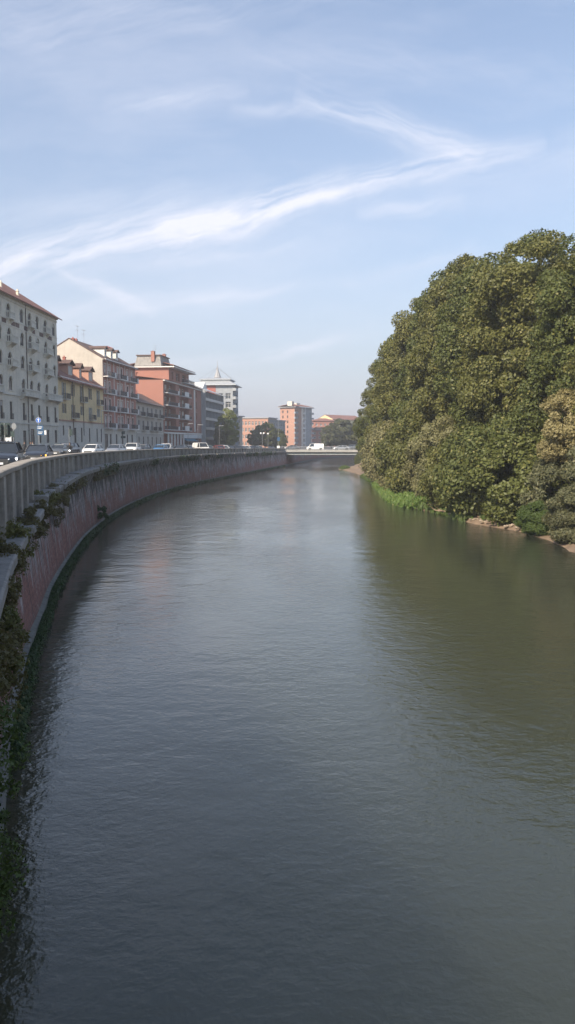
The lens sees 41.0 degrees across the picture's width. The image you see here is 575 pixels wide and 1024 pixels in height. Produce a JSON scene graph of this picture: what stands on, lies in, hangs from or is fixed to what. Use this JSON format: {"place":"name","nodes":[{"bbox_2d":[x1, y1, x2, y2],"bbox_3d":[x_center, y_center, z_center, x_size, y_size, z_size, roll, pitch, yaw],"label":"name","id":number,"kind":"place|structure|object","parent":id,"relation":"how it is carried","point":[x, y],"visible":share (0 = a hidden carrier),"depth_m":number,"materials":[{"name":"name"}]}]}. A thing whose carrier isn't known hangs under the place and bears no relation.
{"place":"outdoors","nodes":[
{"label":"outdoors","id":0,"kind":"place"},
{"bbox_2d":[0,456,574,1023],"bbox_3d":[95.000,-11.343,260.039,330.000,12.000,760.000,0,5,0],"label":"water","id":1,"kind":"structure","parent":0,"point":[302,736],"depth_m":14.50,"materials":[{"name":"grey liquid"}]},
{"bbox_2d":[9,592,58,766],"bbox_3d":[-7.410,4.084,22.603,0.852,0.497,16.468,-1,5,-14],"label":"waterside weed","id":2,"kind":"object","parent":1,"relation":"on","point":[34,653],"visible":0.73,"depth_m":20.25,"materials":[{"name":"green plant"}]},
{"bbox_2d":[51,503,134,595],"bbox_3d":[-12.743,1.333,52.746,1.761,0.543,45.258,-1,5,-7],"label":"waterside weed","id":3,"kind":"object","parent":1,"relation":"on","point":[57,587],"visible":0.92,"depth_m":42.48,"materials":[{"name":"green plant"}]},
{"bbox_2d":[0,449,354,863],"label":"river wall","id":4,"kind":"structure","parent":1,"relation":"in","point":[131,481],"depth_m":50.43,"materials":[{"name":"concrete"}]},
{"bbox_2d":[0,630,17,720],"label":"wall shrub","id":5,"kind":"object","parent":4,"relation":"attached to","point":[4,661],"visible":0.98,"depth_m":10.92,"materials":[{"name":"green plant"}]},
{"bbox_2d":[2,575,22,633],"bbox_3d":[-5.867,2.111,15.868,0.853,1.652,1.279,-2,5,-16],"label":"wall shrub","id":6,"kind":"object","parent":4,"relation":"attached to","point":[12,595],"visible":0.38,"depth_m":15.69,"materials":[{"name":"green plant"}]},
{"bbox_2d":[0,807,28,942],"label":"wall shrub","id":7,"kind":"object","parent":4,"relation":"attached to","point":[4,871],"visible":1,"depth_m":8.99,"materials":[{"name":"green plant"}]},
{"bbox_2d":[0,538,28,589],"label":"wall shrub","id":8,"kind":"object","parent":4,"relation":"attached to","point":[9,549],"visible":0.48,"depth_m":18.80,"materials":[{"name":"green plant"}]},
{"bbox_2d":[0,601,29,726],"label":"wall shrub","id":9,"kind":"object","parent":4,"relation":"attached to","point":[9,622],"visible":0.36,"depth_m":14.54,"materials":[{"name":"green plant"}]},
{"bbox_2d":[0,620,30,722],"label":"wall shrub","id":10,"kind":"object","parent":4,"relation":"attached to","point":[20,676],"visible":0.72,"depth_m":12.89,"materials":[{"name":"green plant"}]},
{"bbox_2d":[0,700,34,805],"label":"wall shrub","id":11,"kind":"object","parent":4,"relation":"attached to","point":[5,738],"visible":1,"depth_m":9.63,"materials":[{"name":"green plant"}]},
{"bbox_2d":[0,517,34,575],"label":"wall shrub","id":12,"kind":"object","parent":4,"relation":"attached to","point":[12,529],"visible":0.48,"depth_m":21.47,"materials":[{"name":"green plant"}]},
{"bbox_2d":[16,506,47,551],"bbox_3d":[-8.358,0.599,24.800,1.235,1.633,1.792,-1,5,-12],"label":"wall shrub","id":13,"kind":"object","parent":4,"relation":"attached to","point":[30,518],"visible":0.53,"depth_m":24.76,"materials":[{"name":"green plant"}]},
{"bbox_2d":[28,498,58,538],"bbox_3d":[-9.117,0.237,28.401,1.317,1.551,2.420,-1,5,-14],"label":"wall shrub","id":14,"kind":"object","parent":4,"relation":"attached to","point":[49,510],"visible":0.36,"depth_m":28.02,"materials":[{"name":"green plant"}]},
{"bbox_2d":[34,489,61,505],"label":"wall shrub","id":15,"kind":"object","parent":4,"relation":"attached to","point":[53,496],"visible":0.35,"depth_m":32.10,"materials":[{"name":"green plant"}]},
{"bbox_2d":[48,482,69,527],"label":"wall shrub","id":16,"kind":"object","parent":4,"relation":"attached to","point":[65,498],"visible":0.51,"depth_m":36.05,"materials":[{"name":"green plant"}]},
{"bbox_2d":[58,462,118,496],"bbox_3d":[-13.530,-2.446,53.430,1.138,1.353,29.312,-1,5,-7],"label":"ledge weed","id":17,"kind":"object","parent":4,"relation":"on","point":[80,484],"visible":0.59,"depth_m":48.59,"materials":[{"name":"green plant"}]},
{"bbox_2d":[97,505,108,518],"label":"wall shrub","id":18,"kind":"object","parent":4,"relation":"attached to","point":[104,513],"visible":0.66,"depth_m":56.81,"materials":[{"name":"green plant"}]},
{"bbox_2d":[0,448,286,538],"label":"stone parapet","id":19,"kind":"structure","parent":4,"relation":"on","point":[21,481],"depth_m":37.11,"materials":[{"name":"grey stone"}]},
{"bbox_2d":[101,451,275,475],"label":"ledge weed","id":20,"kind":"object","parent":4,"relation":"on","point":[108,471],"visible":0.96,"depth_m":105.58,"materials":[{"name":"green plant"}]},
{"bbox_2d":[133,465,285,505],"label":"waterside weed","id":21,"kind":"object","parent":1,"relation":"on","point":[147,498],"visible":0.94,"depth_m":108.56,"materials":[{"name":"green plant"}]},
{"bbox_2d":[281,446,357,454],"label":"road bridge","id":22,"kind":"structure","parent":1,"relation":"in","point":[323,452],"depth_m":204.59,"materials":[{"name":"concrete"}]},
{"bbox_2d":[285,445,300,449],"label":"car","id":23,"kind":"object","parent":22,"relation":"on","point":[292,448],"visible":0.66,"depth_m":211.88,"materials":[{"name":"silver metal"}]},
{"bbox_2d":[306,443,323,449],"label":"van","id":24,"kind":"object","parent":22,"relation":"on","point":[314,448],"visible":0.75,"depth_m":211.40,"materials":[{"name":"white metal"}]},
{"bbox_2d":[332,445,349,449],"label":"car","id":25,"kind":"object","parent":22,"relation":"on","point":[339,448],"visible":0.88,"depth_m":207.90,"materials":[{"name":"white metal"}]},
{"bbox_2d":[348,444,356,449],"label":"car","id":26,"kind":"object","parent":22,"relation":"on","point":[351,448],"visible":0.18,"depth_m":211.86,"materials":[{"name":"grey metal"}]},
{"bbox_2d":[0,0,574,419],"label":"sky","id":27,"kind":"structure","parent":0,"point":[257,188],"materials":[{"name":"blue"}]},
{"bbox_2d":[339,463,574,552],"bbox_3d":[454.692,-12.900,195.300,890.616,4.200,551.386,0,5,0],"label":"riverbank","id":28,"kind":"structure","parent":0,"point":[356,469],"depth_m":56.47,"materials":[{"name":"brown soil"}]},
{"bbox_2d":[354,453,362,464],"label":"shrub","id":29,"kind":"object","parent":28,"relation":"on","point":[358,458],"visible":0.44,"depth_m":195.05,"materials":[{"name":"green plant"}]},
{"bbox_2d":[350,412,368,440],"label":"broadleaf tree","id":30,"kind":"object","parent":28,"relation":"on","point":[353,437],"visible":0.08,"depth_m":228.56,"materials":[{"name":"green plant"}]},
{"bbox_2d":[358,422,378,481],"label":"shrub","id":31,"kind":"object","parent":28,"relation":"on","point":[366,469],"visible":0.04,"depth_m":113.75,"materials":[{"name":"green plant"}]},
{"bbox_2d":[352,387,400,451],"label":"broadleaf tree","id":32,"kind":"object","parent":28,"relation":"on","point":[359,430],"visible":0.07,"depth_m":132.88,"materials":[{"name":"green plant"}]},
{"bbox_2d":[360,362,398,439],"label":"broadleaf tree","id":33,"kind":"object","parent":28,"relation":"on","point":[370,400],"visible":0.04,"depth_m":122.89,"materials":[{"name":"green plant"}]},
{"bbox_2d":[364,417,396,486],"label":"shrub","id":34,"kind":"object","parent":28,"relation":"on","point":[371,458],"visible":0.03,"depth_m":96.98,"materials":[{"name":"green plant"}]},
{"bbox_2d":[373,420,396,482],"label":"shrub","id":35,"kind":"object","parent":28,"relation":"on","point":[376,476],"depth_m":104.54,"materials":[{"name":"green plant"}]},
{"bbox_2d":[369,334,409,420],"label":"broadleaf tree","id":36,"kind":"object","parent":28,"relation":"on","point":[372,411],"visible":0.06,"depth_m":112.68,"materials":[{"name":"green plant"}]},
{"bbox_2d":[375,425,407,489],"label":"shrub","id":37,"kind":"object","parent":28,"relation":"on","point":[386,487],"visible":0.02,"depth_m":88.18,"materials":[{"name":"green plant"}]},
{"bbox_2d":[370,297,432,431],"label":"broadleaf tree","id":38,"kind":"object","parent":28,"relation":"on","point":[388,396],"visible":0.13,"depth_m":100.85,"materials":[{"name":"green plant"}]},
{"bbox_2d":[371,480,434,508],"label":"grass","id":39,"kind":"structure","parent":28,"relation":"on","point":[409,500],"depth_m":76.22,"materials":[{"name":"green plant"}]},
{"bbox_2d":[373,416,440,493],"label":"shrub","id":40,"kind":"object","parent":28,"relation":"on","point":[390,451],"visible":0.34,"depth_m":80.58,"materials":[{"name":"green plant"}]},
{"bbox_2d":[401,414,458,495],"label":"shrub","id":41,"kind":"object","parent":28,"relation":"on","point":[432,433],"visible":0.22,"depth_m":73.76,"materials":[{"name":"green plant"}]},
{"bbox_2d":[387,266,483,422],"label":"broadleaf tree","id":42,"kind":"object","parent":28,"relation":"on","point":[406,392],"visible":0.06,"depth_m":91.05,"materials":[{"name":"green plant"}]},
{"bbox_2d":[339,465,542,526],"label":"grass","id":43,"kind":"structure","parent":28,"relation":"on","point":[425,507],"depth_m":65.61,"materials":[{"name":"green plant"}]},
{"bbox_2d":[416,422,480,508],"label":"shrub","id":44,"kind":"object","parent":28,"relation":"on","point":[425,484],"visible":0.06,"depth_m":66.94,"materials":[{"name":"green plant"}]},
{"bbox_2d":[402,253,535,432],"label":"broadleaf tree","id":45,"kind":"object","parent":28,"relation":"on","point":[427,404],"visible":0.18,"depth_m":80.72,"materials":[{"name":"green plant"}]},
{"bbox_2d":[438,509,520,529],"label":"gravel","id":46,"kind":"structure","parent":28,"relation":"on","point":[504,526],"depth_m":56.66,"materials":[{"name":"grey gravel"}]},
{"bbox_2d":[432,412,547,516],"bbox_3d":[16.516,-3.393,61.664,10.217,9.221,10.856,-2,6,-21],"label":"shrub","id":47,"kind":"object","parent":28,"relation":"on","point":[459,496],"visible":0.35,"depth_m":59.69,"materials":[{"name":"green plant"}]},
{"bbox_2d":[431,227,574,427],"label":"broadleaf tree","id":48,"kind":"object","parent":28,"relation":"on","point":[447,382],"visible":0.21,"depth_m":73.49,"materials":[{"name":"green plant"}]},
{"bbox_2d":[451,229,574,426],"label":"broadleaf tree","id":49,"kind":"object","parent":28,"relation":"on","point":[507,292],"visible":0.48,"depth_m":63.71,"materials":[{"name":"green plant"}]},
{"bbox_2d":[462,427,573,526],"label":"shrub","id":50,"kind":"object","parent":28,"relation":"on","point":[505,494],"visible":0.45,"depth_m":55.50,"materials":[{"name":"green plant"}]},
{"bbox_2d":[513,499,550,535],"bbox_3d":[16.779,0.469,51.279,3.164,2.705,3.361,4,6,36],"label":"shrub","id":51,"kind":"object","parent":28,"relation":"on","point":[527,522],"visible":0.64,"depth_m":50.56,"materials":[{"name":"green plant"}]},
{"bbox_2d":[507,233,574,441],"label":"broadleaf tree","id":52,"kind":"object","parent":28,"relation":"on","point":[554,287],"visible":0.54,"depth_m":57.96,"materials":[{"name":"green plant"}]},
{"bbox_2d":[518,441,574,522],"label":"shrub","id":53,"kind":"object","parent":28,"relation":"on","point":[538,473],"visible":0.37,"depth_m":51.12,"materials":[{"name":"green plant"}]},
{"bbox_2d":[536,386,574,467],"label":"yellowing tree","id":54,"kind":"object","parent":28,"relation":"on","point":[558,431],"visible":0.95,"depth_m":51.18,"materials":[{"name":"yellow plant"}]},
{"bbox_2d":[541,484,574,544],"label":"shrub","id":55,"kind":"object","parent":28,"relation":"on","point":[560,517],"visible":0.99,"depth_m":46.04,"materials":[{"name":"green plant"}]},
{"bbox_2d":[547,250,574,317],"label":"broadleaf tree","id":56,"kind":"object","parent":28,"relation":"on","point":[572,255],"visible":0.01,"depth_m":79.56,"materials":[{"name":"green plant"}]},
{"bbox_2d":[563,336,574,414],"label":"broadleaf tree","id":57,"kind":"object","parent":28,"relation":"on","point":[568,366],"visible":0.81,"depth_m":50.68,"materials":[{"name":"green plant"}]},
{"bbox_3d":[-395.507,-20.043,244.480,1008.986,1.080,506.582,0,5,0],"label":"road","id":58,"kind":"structure","parent":0,"visible":0},
{"bbox_2d":[0,423,10,440],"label":"van","id":59,"kind":"object","parent":58,"relation":"on","point":[4,430],"visible":0.93,"depth_m":73.65,"materials":[{"name":"metal"}]},
{"bbox_2d":[0,441,23,465],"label":"car","id":60,"kind":"object","parent":58,"relation":"on","point":[11,451],"visible":0.59,"depth_m":39.69,"materials":[{"name":"black paint"}]},
{"bbox_2d":[10,423,15,440],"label":"road sign","id":61,"kind":"object","parent":58,"relation":"on","point":[13,428],"visible":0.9,"depth_m":79.51,"materials":[{"name":"metal"}]},
{"bbox_2d":[0,280,62,451],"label":"apartment house","id":62,"kind":"structure","parent":58,"relation":"on","point":[28,368],"depth_m":120.18,"materials":[{"name":"grey paint"}]},
{"bbox_2d":[9,377,11,389],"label":"window","id":63,"kind":"structure","parent":62,"relation":"in","point":[10,382],"depth_m":113.73,"materials":[{"name":"grey glass"}]},
{"bbox_2d":[10,401,11,418],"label":"window","id":64,"kind":"structure","parent":62,"relation":"in","point":[10,401],"depth_m":113.76,"materials":[{"name":"brown"}]},
{"bbox_2d":[20,333,22,345],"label":"window","id":65,"kind":"structure","parent":62,"relation":"in","point":[21,338],"depth_m":117.97,"materials":[{"name":"grey glass"}]},
{"bbox_2d":[23,431,25,451],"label":"window","id":66,"kind":"structure","parent":62,"relation":"in","point":[24,432],"depth_m":119.34,"materials":[{"name":"grey glass"}]},
{"bbox_2d":[24,444,53,459],"bbox_3d":[-20.097,-4.727,62.110,2.260,1.450,4.805,-1,5,-10],"label":"car","id":67,"kind":"object","parent":58,"relation":"on","point":[36,450],"visible":0.65,"depth_m":60.98,"materials":[{"name":"grey paint"}]},
{"bbox_2d":[36,415,45,443],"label":"road sign","id":68,"kind":"object","parent":58,"relation":"on","point":[40,431],"visible":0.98,"depth_m":83.45,"materials":[{"name":"metal"}]},
{"bbox_2d":[51,444,71,454],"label":"car","id":69,"kind":"object","parent":58,"relation":"on","point":[58,449],"visible":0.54,"depth_m":91.14,"materials":[{"name":"grey paint"}]},
{"bbox_2d":[60,443,79,452],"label":"car","id":70,"kind":"object","parent":58,"relation":"on","point":[76,448],"visible":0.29,"depth_m":105.26,"materials":[{"name":"grey metal"}]},
{"bbox_2d":[69,429,72,441],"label":"street sign","id":71,"kind":"object","parent":58,"relation":"on","point":[70,432],"visible":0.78,"depth_m":111.34,"materials":[{"name":"metal"}]},
{"bbox_2d":[57,355,106,451],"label":"apartment house","id":72,"kind":"structure","parent":58,"relation":"on","point":[80,390],"depth_m":147.75,"materials":[{"name":"yellow paint"}]},
{"bbox_2d":[82,444,103,451],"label":"car","id":73,"kind":"object","parent":58,"relation":"on","point":[92,447],"visible":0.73,"depth_m":96.17,"materials":[{"name":"white paint"}]},
{"bbox_2d":[57,330,139,450],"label":"apartment house","id":74,"kind":"structure","parent":58,"relation":"on","point":[115,376],"depth_m":169.32,"materials":[{"name":"beige paint"}]},
{"bbox_2d":[105,434,107,449],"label":"window","id":75,"kind":"structure","parent":74,"relation":"in","point":[106,435],"depth_m":166.33,"materials":[{"name":"grey glass"}]},
{"bbox_2d":[105,444,126,450],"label":"car","id":76,"kind":"object","parent":58,"relation":"on","point":[112,447],"visible":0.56,"depth_m":105.53,"materials":[{"name":"silver metal"}]},
{"bbox_2d":[125,443,140,449],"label":"car","id":77,"kind":"object","parent":58,"relation":"on","point":[132,446],"visible":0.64,"depth_m":112.71,"materials":[{"name":"white paint"}]},
{"bbox_2d":[123,390,165,448],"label":"apartment house","id":78,"kind":"structure","parent":58,"relation":"on","point":[150,417],"depth_m":200.33,"materials":[{"name":"beige paint"}]},
{"bbox_2d":[140,444,150,448],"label":"car","id":79,"kind":"object","parent":58,"relation":"on","point":[145,446],"visible":0.27,"depth_m":120.37,"materials":[{"name":"metal"}]},
{"bbox_2d":[153,444,169,448],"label":"car","id":80,"kind":"object","parent":58,"relation":"on","point":[162,446],"visible":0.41,"depth_m":123.15,"materials":[{"name":"blue metal"}]},
{"bbox_2d":[130,351,202,446],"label":"apartment block","id":81,"kind":"structure","parent":58,"relation":"on","point":[163,381],"depth_m":226.42,"materials":[{"name":"red brick"}]},
{"bbox_2d":[182,439,197,444],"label":"shop window","id":82,"kind":"structure","parent":81,"relation":"in","point":[185,442],"depth_m":248.29,"materials":[{"name":"grey glass"}]},
{"bbox_2d":[173,445,188,447],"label":"car","id":83,"kind":"object","parent":58,"relation":"on","point":[181,446],"visible":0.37,"depth_m":130.86,"materials":[{"name":"black metal"}]},
{"bbox_2d":[192,443,208,447],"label":"van","id":84,"kind":"object","parent":58,"relation":"on","point":[199,445],"visible":0.38,"depth_m":141.05,"materials":[{"name":"white paint"}]},
{"bbox_2d":[189,382,225,445],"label":"apartment block","id":85,"kind":"structure","parent":58,"relation":"on","point":[212,407],"depth_m":268.74,"materials":[{"name":"grey concrete"}]},
{"bbox_2d":[213,445,225,447],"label":"car","id":86,"kind":"object","parent":58,"relation":"on","point":[218,446],"visible":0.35,"depth_m":155.35,"materials":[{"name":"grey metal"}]},
{"bbox_2d":[199,360,241,444],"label":"apartment tower","id":87,"kind":"structure","parent":58,"relation":"on","point":[224,387],"depth_m":301.69,"materials":[{"name":"grey concrete"}]},
{"bbox_2d":[226,393,230,398],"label":"window","id":88,"kind":"structure","parent":87,"relation":"in","point":[228,395],"depth_m":301.70,"materials":[{"name":"grey glass"}]},
{"bbox_2d":[214,426,226,444],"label":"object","id":89,"kind":"object","parent":58,"relation":"on","point":[220,435],"visible":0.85,"depth_m":259.60,"materials":[{"name":"green plant"}]},
{"bbox_2d":[213,407,239,445],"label":"street tree","id":90,"kind":"object","parent":58,"relation":"on","point":[229,424],"visible":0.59,"depth_m":264.59,"materials":[{"name":"green plant"}]},
{"bbox_2d":[238,416,244,445],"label":"apartment house","id":91,"kind":"structure","parent":58,"relation":"on","point":[240,442],"depth_m":349.03,"materials":[{"name":"beige paint"}]},
{"bbox_2d":[246,429,259,445],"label":"broadleaf tree","id":92,"kind":"object","parent":58,"relation":"on","point":[250,437],"visible":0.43,"depth_m":326.92,"materials":[{"name":"green plant"}]},
{"bbox_2d":[242,417,277,447],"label":"office block","id":93,"kind":"structure","parent":58,"relation":"on","point":[249,424],"depth_m":380.52,"materials":[{"name":"brick"}]},
{"bbox_2d":[252,422,277,447],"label":"broadleaf tree","id":94,"kind":"object","parent":58,"relation":"on","point":[266,437],"visible":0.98,"depth_m":321.19,"materials":[{"name":"green plant"}]},
{"bbox_2d":[268,419,285,447],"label":"office block","id":95,"kind":"structure","parent":58,"relation":"on","point":[279,424],"depth_m":391.98,"materials":[{"name":"grey concrete"}]},
{"bbox_2d":[270,428,283,447],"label":"broadleaf tree","id":96,"kind":"object","parent":58,"relation":"on","point":[280,432],"visible":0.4,"depth_m":325.00,"materials":[{"name":"green plant"}]},
{"bbox_2d":[277,433,287,446],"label":"broadleaf tree","id":97,"kind":"object","parent":58,"relation":"on","point":[282,442],"visible":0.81,"depth_m":319.68,"materials":[{"name":"green plant"}]},
{"bbox_2d":[277,401,313,445],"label":"apartment tower","id":98,"kind":"structure","parent":58,"relation":"on","point":[298,425],"depth_m":425.33,"materials":[{"name":"brick"}]},
{"bbox_2d":[312,427,324,443],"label":"apartment house","id":99,"kind":"structure","parent":58,"relation":"on","point":[316,435],"depth_m":450.01,"materials":[{"name":"pink brick"}]},
{"bbox_2d":[321,437,327,448],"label":"broadleaf tree","id":100,"kind":"object","parent":58,"relation":"on","point":[324,441],"visible":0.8,"depth_m":323.14,"materials":[{"name":"green plant"}]},
{"bbox_2d":[320,424,341,447],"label":"broadleaf tree","id":101,"kind":"object","parent":58,"relation":"on","point":[333,435],"visible":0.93,"depth_m":326.63,"materials":[{"name":"green plant"}]},
{"bbox_2d":[328,418,353,445],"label":"broadleaf tree","id":102,"kind":"object","parent":58,"relation":"on","point":[345,428],"visible":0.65,"depth_m":340.17,"materials":[{"name":"green plant"}]},
{"bbox_2d":[345,425,356,445],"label":"broadleaf tree","id":103,"kind":"object","parent":58,"relation":"on","point":[353,442],"visible":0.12,"depth_m":346.40,"materials":[{"name":"green plant"}]},
{"label":"ground","id":104,"kind":"structure","parent":0,"visible":0},
{"bbox_2d":[312,418,333,429],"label":"apartment house","id":105,"kind":"structure","parent":104,"relation":"on","point":[321,422],"depth_m":483.01,"materials":[{"name":"pink brick"}]},
{"bbox_2d":[318,415,357,425],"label":"apartment house","id":106,"kind":"structure","parent":104,"relation":"on","point":[343,417],"depth_m":547.40,"materials":[{"name":"yellow paint"}]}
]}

